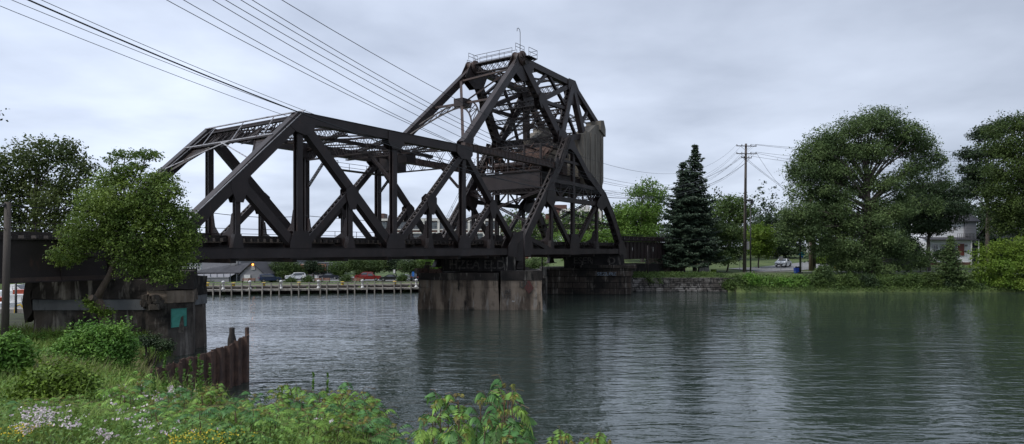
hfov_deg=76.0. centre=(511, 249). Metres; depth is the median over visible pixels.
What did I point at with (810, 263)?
utility pole
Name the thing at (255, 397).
sumac sapling
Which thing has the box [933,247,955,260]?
shrub
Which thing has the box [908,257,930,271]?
shrub
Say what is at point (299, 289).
boardwalk dock
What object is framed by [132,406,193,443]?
sumac sapling
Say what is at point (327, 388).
tall weed
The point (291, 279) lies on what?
shrub
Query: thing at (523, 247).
steel post
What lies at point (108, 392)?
sumac sapling
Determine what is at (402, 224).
window
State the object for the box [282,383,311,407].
sumac sapling
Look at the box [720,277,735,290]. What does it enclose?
shrub
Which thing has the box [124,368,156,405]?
sumac sapling
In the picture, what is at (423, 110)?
overhead wire
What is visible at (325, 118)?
overhead wire
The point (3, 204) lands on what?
messenger cable
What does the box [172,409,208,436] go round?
sumac sapling
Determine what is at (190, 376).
tall weed
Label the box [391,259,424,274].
park tree
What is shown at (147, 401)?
sumac sapling
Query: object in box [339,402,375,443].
sumac sapling
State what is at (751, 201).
lamp post
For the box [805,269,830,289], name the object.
shrub
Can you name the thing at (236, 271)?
restaurant
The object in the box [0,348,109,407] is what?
leafy bush
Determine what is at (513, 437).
sumac sapling
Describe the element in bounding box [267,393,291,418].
sumac sapling
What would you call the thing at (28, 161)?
plane tree
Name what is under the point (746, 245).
utility pole
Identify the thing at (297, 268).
park tree
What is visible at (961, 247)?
door
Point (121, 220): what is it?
box elder tree
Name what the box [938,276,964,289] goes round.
shrub
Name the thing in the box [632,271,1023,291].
bank grass
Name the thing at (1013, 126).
maple tree
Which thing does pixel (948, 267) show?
conifer tree
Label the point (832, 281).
shrub
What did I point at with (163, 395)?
sumac sapling
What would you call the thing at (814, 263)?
utility pole
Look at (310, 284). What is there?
promenade
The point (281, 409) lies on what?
sumac sapling
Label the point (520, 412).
sumac sapling
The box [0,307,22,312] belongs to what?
floating dock
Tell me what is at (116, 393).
sumac sapling
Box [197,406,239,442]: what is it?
sumac sapling
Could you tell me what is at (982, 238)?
bushes
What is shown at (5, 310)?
utility pole
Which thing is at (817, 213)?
cottonwood tree
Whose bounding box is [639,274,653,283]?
shrub
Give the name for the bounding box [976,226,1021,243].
house
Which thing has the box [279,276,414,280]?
parking lot
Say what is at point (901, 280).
shrub
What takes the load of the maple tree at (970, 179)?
on the ground at (754, 263)
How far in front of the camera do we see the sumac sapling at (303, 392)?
12.50 m
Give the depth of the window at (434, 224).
225.36 m
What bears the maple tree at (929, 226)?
on the ground at (754, 263)
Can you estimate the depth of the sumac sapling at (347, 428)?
7.66 m
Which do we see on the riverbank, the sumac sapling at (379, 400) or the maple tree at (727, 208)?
the sumac sapling at (379, 400)
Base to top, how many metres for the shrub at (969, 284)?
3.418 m
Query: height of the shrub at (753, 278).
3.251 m
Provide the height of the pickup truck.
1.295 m
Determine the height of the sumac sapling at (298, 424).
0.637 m
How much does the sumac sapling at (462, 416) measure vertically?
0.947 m
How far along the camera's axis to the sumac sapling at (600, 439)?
5.19 m
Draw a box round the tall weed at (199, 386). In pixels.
[195,354,202,405]
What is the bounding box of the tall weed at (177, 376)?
[174,367,179,397]
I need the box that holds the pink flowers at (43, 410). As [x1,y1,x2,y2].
[9,384,333,442]
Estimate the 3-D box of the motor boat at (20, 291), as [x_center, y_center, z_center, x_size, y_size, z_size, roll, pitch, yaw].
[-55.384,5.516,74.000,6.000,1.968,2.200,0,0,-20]
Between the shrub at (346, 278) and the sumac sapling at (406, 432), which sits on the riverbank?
the sumac sapling at (406, 432)
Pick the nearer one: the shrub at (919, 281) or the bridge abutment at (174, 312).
the bridge abutment at (174, 312)
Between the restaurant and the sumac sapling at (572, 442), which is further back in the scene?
the restaurant
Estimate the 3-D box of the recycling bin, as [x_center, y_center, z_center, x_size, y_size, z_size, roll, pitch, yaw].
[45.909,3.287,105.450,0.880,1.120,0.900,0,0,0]
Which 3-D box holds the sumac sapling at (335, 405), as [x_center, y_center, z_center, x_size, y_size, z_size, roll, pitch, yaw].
[-2.393,2.467,8.909,0.993,0.873,1.107,-3,1,-16]
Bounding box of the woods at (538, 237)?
[494,198,718,250]
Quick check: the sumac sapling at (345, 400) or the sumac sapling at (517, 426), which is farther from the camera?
the sumac sapling at (345, 400)
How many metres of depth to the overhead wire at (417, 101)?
29.39 m
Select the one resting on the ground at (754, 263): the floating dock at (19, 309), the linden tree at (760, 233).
the linden tree at (760, 233)
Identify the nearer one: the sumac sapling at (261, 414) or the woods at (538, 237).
the sumac sapling at (261, 414)
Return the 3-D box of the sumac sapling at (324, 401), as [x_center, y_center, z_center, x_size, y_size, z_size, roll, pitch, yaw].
[-2.863,2.529,9.384,0.926,0.889,0.841,0,0,42]
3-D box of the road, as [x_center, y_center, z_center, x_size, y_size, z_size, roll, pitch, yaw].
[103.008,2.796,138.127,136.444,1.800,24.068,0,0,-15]
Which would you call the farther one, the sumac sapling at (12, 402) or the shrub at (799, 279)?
the shrub at (799, 279)
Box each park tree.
[267,262,296,279]
[287,262,308,273]
[300,261,326,276]
[325,261,352,278]
[343,260,369,275]
[357,260,390,273]
[384,259,402,275]
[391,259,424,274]
[416,259,440,268]
[525,257,553,268]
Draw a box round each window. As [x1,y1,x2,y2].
[397,222,405,228]
[413,233,421,236]
[425,222,436,228]
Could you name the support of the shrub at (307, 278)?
on the ground at (754, 263)
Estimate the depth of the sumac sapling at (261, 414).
8.57 m
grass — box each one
[0,321,266,407]
[0,391,408,443]
[3,345,156,380]
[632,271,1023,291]
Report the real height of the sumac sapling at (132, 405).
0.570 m
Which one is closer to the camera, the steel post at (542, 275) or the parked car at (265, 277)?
the steel post at (542, 275)
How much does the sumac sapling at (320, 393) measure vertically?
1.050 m
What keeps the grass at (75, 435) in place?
on the riverbank
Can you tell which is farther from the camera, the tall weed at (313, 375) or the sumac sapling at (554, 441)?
the tall weed at (313, 375)
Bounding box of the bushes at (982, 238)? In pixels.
[796,231,1021,264]
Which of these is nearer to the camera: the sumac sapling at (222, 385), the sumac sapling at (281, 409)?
the sumac sapling at (281, 409)
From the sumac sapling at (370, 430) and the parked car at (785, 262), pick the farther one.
the parked car at (785, 262)
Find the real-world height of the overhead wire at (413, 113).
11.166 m
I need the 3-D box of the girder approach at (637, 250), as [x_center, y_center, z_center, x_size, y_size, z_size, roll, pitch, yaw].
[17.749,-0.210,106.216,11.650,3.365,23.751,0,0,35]
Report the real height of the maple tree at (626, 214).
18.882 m
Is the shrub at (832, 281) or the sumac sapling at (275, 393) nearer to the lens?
the sumac sapling at (275, 393)
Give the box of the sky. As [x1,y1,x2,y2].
[0,0,1023,246]
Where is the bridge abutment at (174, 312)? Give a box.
[22,263,207,355]
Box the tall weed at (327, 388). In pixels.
[325,373,328,394]
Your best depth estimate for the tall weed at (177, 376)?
14.09 m
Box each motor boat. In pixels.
[0,284,24,295]
[0,289,23,301]
[0,294,22,306]
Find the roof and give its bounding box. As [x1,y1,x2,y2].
[202,261,258,269]
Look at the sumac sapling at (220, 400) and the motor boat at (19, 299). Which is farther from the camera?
the motor boat at (19, 299)
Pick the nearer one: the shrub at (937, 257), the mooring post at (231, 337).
the mooring post at (231, 337)
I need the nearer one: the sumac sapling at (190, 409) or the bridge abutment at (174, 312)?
the sumac sapling at (190, 409)
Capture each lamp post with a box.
[744,199,753,272]
[798,202,802,273]
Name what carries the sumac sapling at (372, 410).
on the riverbank
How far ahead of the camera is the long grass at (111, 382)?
22.06 m
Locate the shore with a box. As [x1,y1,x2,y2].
[734,283,1010,291]
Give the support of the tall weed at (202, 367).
on the riverbank
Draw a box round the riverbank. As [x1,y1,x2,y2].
[0,313,175,443]
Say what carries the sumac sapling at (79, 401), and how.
on the riverbank
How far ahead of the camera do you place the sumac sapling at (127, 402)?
9.99 m
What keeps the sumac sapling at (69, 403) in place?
on the riverbank
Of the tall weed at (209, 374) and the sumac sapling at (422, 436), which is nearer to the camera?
the sumac sapling at (422, 436)
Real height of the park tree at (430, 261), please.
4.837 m
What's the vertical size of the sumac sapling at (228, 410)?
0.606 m
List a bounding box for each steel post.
[15,283,16,312]
[523,225,524,270]
[542,257,542,294]
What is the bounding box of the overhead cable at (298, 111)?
[28,0,744,198]
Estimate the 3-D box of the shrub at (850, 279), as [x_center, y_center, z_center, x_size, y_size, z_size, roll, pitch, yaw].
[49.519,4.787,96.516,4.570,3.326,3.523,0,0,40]
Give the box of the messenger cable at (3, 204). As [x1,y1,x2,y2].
[0,203,743,240]
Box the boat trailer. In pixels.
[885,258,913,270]
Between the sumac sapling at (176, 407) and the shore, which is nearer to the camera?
the sumac sapling at (176, 407)
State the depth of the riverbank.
44.27 m
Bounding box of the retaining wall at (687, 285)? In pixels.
[632,278,733,291]
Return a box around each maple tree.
[553,216,613,260]
[592,176,669,261]
[708,193,760,245]
[748,211,806,258]
[894,174,984,270]
[952,115,1016,260]
[971,110,1023,272]
[971,200,1021,240]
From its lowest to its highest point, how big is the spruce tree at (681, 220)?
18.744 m
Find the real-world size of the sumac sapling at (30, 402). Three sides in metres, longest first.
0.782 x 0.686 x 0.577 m
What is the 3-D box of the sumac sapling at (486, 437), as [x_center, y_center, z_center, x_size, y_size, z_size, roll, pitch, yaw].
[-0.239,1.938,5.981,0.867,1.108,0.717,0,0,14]
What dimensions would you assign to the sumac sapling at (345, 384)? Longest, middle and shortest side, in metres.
1.865 x 1.612 x 1.446 m
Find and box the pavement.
[801,271,918,271]
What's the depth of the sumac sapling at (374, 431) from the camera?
9.29 m
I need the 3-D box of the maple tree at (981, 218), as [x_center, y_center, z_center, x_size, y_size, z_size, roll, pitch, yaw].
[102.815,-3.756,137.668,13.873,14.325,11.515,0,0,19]
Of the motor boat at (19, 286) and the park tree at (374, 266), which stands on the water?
the motor boat at (19, 286)
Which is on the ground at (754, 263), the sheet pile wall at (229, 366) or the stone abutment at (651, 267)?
the stone abutment at (651, 267)
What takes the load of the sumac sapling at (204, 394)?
on the riverbank
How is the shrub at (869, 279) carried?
on the ground at (754, 263)
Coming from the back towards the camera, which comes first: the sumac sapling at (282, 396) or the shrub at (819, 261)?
the shrub at (819, 261)
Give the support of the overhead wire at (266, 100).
attached to the utility pole at (746, 245)
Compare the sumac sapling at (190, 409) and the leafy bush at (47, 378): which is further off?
the leafy bush at (47, 378)
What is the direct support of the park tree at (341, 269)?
on the ground at (754, 263)
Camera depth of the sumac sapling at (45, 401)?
13.03 m
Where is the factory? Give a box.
[381,213,539,258]
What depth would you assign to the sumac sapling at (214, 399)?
11.75 m
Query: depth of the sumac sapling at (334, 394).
10.30 m
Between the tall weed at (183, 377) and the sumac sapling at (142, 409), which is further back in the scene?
the tall weed at (183, 377)
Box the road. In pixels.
[729,262,821,270]
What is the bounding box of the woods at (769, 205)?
[661,178,1014,247]
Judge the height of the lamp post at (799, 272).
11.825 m
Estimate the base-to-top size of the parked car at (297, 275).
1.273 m
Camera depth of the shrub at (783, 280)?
96.01 m
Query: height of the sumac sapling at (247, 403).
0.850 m
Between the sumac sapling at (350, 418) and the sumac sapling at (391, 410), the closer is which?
the sumac sapling at (350, 418)
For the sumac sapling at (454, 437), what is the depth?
5.27 m
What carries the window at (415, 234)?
in the factory
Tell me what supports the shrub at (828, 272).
on the ground at (754, 263)
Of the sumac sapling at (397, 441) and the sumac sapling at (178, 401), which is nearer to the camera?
the sumac sapling at (397, 441)
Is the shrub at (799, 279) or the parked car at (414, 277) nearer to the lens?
the shrub at (799, 279)
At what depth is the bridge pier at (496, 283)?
67.93 m
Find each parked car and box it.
[258,274,281,281]
[285,272,305,279]
[319,273,339,279]
[354,272,373,277]
[379,274,397,280]
[410,273,418,280]
[775,259,791,266]
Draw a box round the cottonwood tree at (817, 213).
[768,103,956,275]
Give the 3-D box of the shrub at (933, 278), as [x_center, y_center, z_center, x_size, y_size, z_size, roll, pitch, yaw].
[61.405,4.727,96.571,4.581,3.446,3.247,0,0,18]
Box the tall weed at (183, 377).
[181,369,186,405]
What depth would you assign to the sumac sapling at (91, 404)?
10.20 m
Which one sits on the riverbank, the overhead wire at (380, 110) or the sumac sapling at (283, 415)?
the sumac sapling at (283, 415)
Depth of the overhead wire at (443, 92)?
29.73 m
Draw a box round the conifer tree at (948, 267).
[932,235,973,290]
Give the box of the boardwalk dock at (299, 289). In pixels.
[207,281,418,294]
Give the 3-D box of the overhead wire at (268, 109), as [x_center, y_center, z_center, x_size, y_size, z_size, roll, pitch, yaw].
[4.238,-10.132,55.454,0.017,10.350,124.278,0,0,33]
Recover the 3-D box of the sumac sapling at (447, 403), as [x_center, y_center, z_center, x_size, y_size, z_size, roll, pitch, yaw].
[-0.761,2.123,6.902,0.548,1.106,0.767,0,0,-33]
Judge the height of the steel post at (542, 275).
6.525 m
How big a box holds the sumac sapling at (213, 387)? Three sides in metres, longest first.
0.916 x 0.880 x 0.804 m
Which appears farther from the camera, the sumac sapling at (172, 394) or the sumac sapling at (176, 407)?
the sumac sapling at (172, 394)
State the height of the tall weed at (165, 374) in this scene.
1.570 m
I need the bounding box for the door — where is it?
[958,244,963,255]
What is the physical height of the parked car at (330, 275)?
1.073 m
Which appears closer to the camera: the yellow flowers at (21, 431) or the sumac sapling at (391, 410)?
the yellow flowers at (21, 431)
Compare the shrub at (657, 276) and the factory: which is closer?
the shrub at (657, 276)
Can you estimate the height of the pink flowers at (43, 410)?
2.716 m
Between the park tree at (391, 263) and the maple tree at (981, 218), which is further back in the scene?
the maple tree at (981, 218)
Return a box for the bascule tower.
[379,134,626,268]
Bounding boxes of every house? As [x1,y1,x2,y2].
[180,263,201,269]
[911,213,980,264]
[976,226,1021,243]
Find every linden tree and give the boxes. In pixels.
[707,220,755,271]
[746,221,779,267]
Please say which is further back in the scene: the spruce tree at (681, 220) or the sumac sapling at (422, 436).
the spruce tree at (681, 220)
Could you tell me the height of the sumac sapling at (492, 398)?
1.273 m
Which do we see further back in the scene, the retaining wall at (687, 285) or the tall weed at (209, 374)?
the retaining wall at (687, 285)
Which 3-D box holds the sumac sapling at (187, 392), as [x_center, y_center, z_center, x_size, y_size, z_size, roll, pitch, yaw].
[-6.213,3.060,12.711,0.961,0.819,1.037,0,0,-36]
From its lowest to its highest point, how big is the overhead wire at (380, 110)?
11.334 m
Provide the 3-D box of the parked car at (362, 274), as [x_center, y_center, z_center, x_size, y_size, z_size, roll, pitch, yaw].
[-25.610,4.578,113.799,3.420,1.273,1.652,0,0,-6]
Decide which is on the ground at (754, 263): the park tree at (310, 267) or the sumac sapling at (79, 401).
the park tree at (310, 267)
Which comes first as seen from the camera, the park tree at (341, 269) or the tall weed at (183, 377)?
the tall weed at (183, 377)
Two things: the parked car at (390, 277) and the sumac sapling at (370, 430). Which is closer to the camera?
the sumac sapling at (370, 430)
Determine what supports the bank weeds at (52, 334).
on the riverbank
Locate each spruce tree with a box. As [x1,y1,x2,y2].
[651,162,711,271]
[664,144,733,270]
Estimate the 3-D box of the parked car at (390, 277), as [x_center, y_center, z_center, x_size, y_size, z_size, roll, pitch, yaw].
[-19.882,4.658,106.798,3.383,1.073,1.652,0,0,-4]
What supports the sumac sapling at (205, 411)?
on the riverbank
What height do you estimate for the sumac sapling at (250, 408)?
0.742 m
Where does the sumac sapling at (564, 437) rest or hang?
on the riverbank
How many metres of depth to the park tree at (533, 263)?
125.51 m
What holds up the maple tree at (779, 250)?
on the ground at (754, 263)
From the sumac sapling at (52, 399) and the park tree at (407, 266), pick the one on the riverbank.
the sumac sapling at (52, 399)
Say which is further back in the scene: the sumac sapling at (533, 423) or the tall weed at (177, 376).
the tall weed at (177, 376)
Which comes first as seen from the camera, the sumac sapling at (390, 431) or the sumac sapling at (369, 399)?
the sumac sapling at (390, 431)
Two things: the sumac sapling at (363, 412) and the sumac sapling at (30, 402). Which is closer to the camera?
the sumac sapling at (363, 412)
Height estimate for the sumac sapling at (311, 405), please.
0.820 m
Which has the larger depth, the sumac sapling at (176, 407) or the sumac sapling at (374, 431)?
the sumac sapling at (176, 407)
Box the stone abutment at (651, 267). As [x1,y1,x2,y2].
[627,258,680,273]
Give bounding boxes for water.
[0,288,1023,443]
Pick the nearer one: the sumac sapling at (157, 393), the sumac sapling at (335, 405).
the sumac sapling at (335, 405)
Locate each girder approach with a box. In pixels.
[0,222,148,283]
[554,236,669,258]
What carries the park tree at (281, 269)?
on the ground at (754, 263)
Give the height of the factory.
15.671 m
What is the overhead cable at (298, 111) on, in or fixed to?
attached to the utility pole at (746, 245)
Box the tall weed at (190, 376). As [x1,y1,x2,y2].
[187,359,193,402]
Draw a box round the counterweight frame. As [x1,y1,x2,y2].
[383,28,605,197]
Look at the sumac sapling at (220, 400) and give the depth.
12.17 m
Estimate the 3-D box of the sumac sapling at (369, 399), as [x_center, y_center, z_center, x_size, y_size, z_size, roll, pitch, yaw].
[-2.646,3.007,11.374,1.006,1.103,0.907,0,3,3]
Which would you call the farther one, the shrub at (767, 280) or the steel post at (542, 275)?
the shrub at (767, 280)
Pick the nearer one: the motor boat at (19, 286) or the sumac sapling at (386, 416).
the sumac sapling at (386, 416)
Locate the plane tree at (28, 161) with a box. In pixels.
[0,133,107,231]
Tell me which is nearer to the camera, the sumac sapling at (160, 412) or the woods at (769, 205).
the sumac sapling at (160, 412)
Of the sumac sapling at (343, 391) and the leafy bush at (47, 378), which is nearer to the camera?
the sumac sapling at (343, 391)
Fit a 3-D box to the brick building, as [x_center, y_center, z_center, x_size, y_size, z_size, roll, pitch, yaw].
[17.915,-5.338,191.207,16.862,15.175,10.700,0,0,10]
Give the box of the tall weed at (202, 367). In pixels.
[200,360,205,398]
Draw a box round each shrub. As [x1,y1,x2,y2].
[283,276,297,281]
[301,275,314,281]
[339,274,353,281]
[396,270,409,281]
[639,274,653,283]
[652,275,663,283]
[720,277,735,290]
[727,274,749,287]
[742,271,764,286]
[756,275,779,287]
[776,275,796,287]
[790,271,811,287]
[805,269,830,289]
[812,263,834,281]
[816,255,830,263]
[827,276,849,287]
[836,270,866,288]
[854,272,883,287]
[875,274,896,288]
[888,273,915,287]
[901,235,924,257]
[902,271,929,288]
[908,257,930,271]
[917,270,945,287]
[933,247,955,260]
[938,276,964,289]
[955,277,979,291]
[965,234,1023,289]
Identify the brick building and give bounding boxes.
[545,205,602,237]
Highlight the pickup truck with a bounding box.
[357,273,381,280]
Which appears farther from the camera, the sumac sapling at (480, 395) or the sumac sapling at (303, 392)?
the sumac sapling at (303, 392)
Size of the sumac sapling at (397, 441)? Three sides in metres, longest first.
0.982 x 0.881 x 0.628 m
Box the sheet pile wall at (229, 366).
[149,327,248,392]
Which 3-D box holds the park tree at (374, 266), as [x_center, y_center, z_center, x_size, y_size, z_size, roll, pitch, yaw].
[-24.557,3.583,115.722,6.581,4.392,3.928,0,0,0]
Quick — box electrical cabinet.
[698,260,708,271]
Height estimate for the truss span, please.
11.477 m
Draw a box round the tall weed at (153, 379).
[150,366,156,399]
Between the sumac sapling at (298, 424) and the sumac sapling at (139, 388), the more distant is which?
the sumac sapling at (139, 388)
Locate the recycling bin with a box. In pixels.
[794,266,798,272]
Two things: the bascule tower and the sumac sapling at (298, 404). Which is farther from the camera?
the bascule tower
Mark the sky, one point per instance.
(664, 78)
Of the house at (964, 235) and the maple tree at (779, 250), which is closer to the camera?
the house at (964, 235)
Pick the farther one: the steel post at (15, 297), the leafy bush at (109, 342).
the steel post at (15, 297)
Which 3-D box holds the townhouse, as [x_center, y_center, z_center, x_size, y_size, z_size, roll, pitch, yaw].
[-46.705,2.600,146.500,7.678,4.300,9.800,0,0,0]
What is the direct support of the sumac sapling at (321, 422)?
on the riverbank
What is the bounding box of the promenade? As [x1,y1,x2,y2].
[209,283,418,285]
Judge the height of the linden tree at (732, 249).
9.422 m
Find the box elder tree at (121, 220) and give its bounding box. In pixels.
[42,147,209,324]
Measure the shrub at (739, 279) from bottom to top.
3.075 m
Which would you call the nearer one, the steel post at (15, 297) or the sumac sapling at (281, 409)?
the sumac sapling at (281, 409)
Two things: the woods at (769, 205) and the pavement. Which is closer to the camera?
the pavement
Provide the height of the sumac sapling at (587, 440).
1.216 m
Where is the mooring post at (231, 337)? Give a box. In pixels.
[227,327,235,345]
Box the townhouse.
[289,260,323,264]
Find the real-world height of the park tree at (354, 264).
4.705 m
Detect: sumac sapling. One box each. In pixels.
[1,400,49,417]
[14,399,50,417]
[33,398,57,408]
[38,397,76,419]
[46,399,88,425]
[58,394,87,409]
[82,400,118,425]
[89,386,123,409]
[95,384,148,429]
[105,386,132,400]
[106,399,150,431]
[115,405,162,439]
[123,378,161,406]
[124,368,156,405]
[126,404,188,436]
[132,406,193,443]
[134,393,186,415]
[136,399,169,427]
[149,390,162,403]
[159,391,187,410]
[162,406,195,428]
[165,399,198,422]
[165,403,239,443]
[167,386,208,415]
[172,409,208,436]
[183,403,213,428]
[188,390,220,426]
[194,386,224,410]
[194,389,229,411]
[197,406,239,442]
[200,404,289,443]
[204,383,230,404]
[216,396,244,410]
[224,398,260,413]
[234,390,271,414]
[235,408,281,441]
[238,403,300,443]
[247,403,277,428]
[263,385,296,413]
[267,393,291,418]
[267,404,319,441]
[268,400,315,427]
[271,411,298,439]
[280,408,335,443]
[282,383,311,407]
[284,391,320,422]
[288,415,323,442]
[289,395,343,441]
[298,389,321,415]
[300,401,366,441]
[302,388,340,424]
[309,409,371,443]
[315,382,377,423]
[319,393,358,427]
[320,421,371,443]
[327,393,364,417]
[328,387,347,409]
[332,408,395,443]
[334,414,392,443]
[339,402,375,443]
[342,390,384,431]
[351,398,404,439]
[357,425,386,437]
[360,398,389,426]
[362,405,398,437]
[364,396,391,427]
[369,437,425,443]
[370,417,414,443]
[383,431,413,443]
[404,398,449,443]
[409,389,458,443]
[413,411,450,443]
[426,392,478,443]
[437,409,476,443]
[442,427,468,443]
[457,390,507,443]
[466,402,525,443]
[474,374,538,443]
[479,385,533,443]
[491,405,539,443]
[496,417,534,443]
[501,426,527,443]
[546,434,557,443]
[552,426,572,443]
[569,435,598,443]
[584,433,611,443]
[590,428,606,443]
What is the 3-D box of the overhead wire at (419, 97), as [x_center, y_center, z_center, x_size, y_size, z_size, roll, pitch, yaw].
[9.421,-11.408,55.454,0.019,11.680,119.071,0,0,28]
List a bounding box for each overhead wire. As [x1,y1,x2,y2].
[1,6,738,193]
[12,0,743,190]
[42,0,751,192]
[167,0,755,196]
[184,0,750,198]
[213,0,741,194]
[226,0,748,189]
[241,0,736,187]
[252,0,738,184]
[282,0,729,173]
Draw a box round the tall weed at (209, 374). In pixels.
[207,363,212,403]
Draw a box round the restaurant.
[197,261,275,281]
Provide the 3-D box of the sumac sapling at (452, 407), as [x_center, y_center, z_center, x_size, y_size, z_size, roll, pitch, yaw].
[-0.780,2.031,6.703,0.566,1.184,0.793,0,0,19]
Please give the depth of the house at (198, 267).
127.92 m
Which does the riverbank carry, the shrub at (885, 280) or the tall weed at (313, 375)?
the tall weed at (313, 375)
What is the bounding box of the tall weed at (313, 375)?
[311,372,314,400]
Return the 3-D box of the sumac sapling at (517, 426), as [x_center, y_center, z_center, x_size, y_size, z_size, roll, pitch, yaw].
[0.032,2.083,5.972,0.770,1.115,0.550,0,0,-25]
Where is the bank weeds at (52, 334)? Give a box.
[0,329,232,401]
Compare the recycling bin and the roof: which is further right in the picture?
the recycling bin
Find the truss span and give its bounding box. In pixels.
[92,110,522,262]
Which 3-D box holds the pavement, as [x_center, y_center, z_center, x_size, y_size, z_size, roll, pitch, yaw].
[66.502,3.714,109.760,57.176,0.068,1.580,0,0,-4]
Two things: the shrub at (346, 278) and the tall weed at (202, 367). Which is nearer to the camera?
the tall weed at (202, 367)
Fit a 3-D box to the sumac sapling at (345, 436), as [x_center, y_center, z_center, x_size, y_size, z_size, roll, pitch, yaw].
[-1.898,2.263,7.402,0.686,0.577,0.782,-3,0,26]
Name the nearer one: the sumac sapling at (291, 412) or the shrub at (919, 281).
the sumac sapling at (291, 412)
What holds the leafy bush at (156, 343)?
on the riverbank
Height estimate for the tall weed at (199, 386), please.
1.510 m
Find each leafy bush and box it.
[0,326,43,379]
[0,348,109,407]
[36,315,147,372]
[134,330,177,368]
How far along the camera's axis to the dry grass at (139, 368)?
23.93 m
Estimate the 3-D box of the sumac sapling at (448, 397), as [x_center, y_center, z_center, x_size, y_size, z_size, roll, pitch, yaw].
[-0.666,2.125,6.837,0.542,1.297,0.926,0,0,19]
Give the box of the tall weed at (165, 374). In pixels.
[162,354,168,405]
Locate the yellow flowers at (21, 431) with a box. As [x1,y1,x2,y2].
[0,423,255,443]
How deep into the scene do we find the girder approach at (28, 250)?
35.05 m
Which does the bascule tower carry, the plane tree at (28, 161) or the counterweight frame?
the counterweight frame
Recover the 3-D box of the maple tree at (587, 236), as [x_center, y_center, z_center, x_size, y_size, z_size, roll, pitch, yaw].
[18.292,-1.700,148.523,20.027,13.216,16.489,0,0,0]
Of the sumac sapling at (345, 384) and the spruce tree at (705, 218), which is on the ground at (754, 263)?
the spruce tree at (705, 218)
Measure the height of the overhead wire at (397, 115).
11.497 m
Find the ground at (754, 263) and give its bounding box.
[0,247,1023,293]
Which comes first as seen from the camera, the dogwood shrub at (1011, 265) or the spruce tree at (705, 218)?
the dogwood shrub at (1011, 265)
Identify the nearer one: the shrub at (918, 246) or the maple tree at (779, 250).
the shrub at (918, 246)
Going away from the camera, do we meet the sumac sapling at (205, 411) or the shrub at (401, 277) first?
the sumac sapling at (205, 411)
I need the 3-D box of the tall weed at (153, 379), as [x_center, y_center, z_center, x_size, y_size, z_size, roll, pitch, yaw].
[-7.938,3.224,14.526,0.160,1.292,0.182,0,0,-24]
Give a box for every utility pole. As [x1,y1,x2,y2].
[1,202,11,335]
[736,144,756,271]
[807,199,812,270]
[813,241,815,270]
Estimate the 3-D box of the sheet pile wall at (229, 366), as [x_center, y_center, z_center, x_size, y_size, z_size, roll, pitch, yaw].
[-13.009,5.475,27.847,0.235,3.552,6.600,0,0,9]
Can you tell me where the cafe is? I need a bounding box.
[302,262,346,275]
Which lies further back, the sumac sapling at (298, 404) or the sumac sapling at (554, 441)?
the sumac sapling at (298, 404)
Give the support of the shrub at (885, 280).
on the ground at (754, 263)
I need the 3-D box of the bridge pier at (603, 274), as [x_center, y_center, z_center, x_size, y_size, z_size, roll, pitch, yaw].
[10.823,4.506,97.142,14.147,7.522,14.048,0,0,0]
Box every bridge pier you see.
[414,256,542,309]
[539,254,636,294]
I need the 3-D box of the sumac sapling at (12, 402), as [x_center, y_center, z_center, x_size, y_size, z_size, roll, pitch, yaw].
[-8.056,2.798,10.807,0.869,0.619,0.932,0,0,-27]
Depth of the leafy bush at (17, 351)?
20.78 m

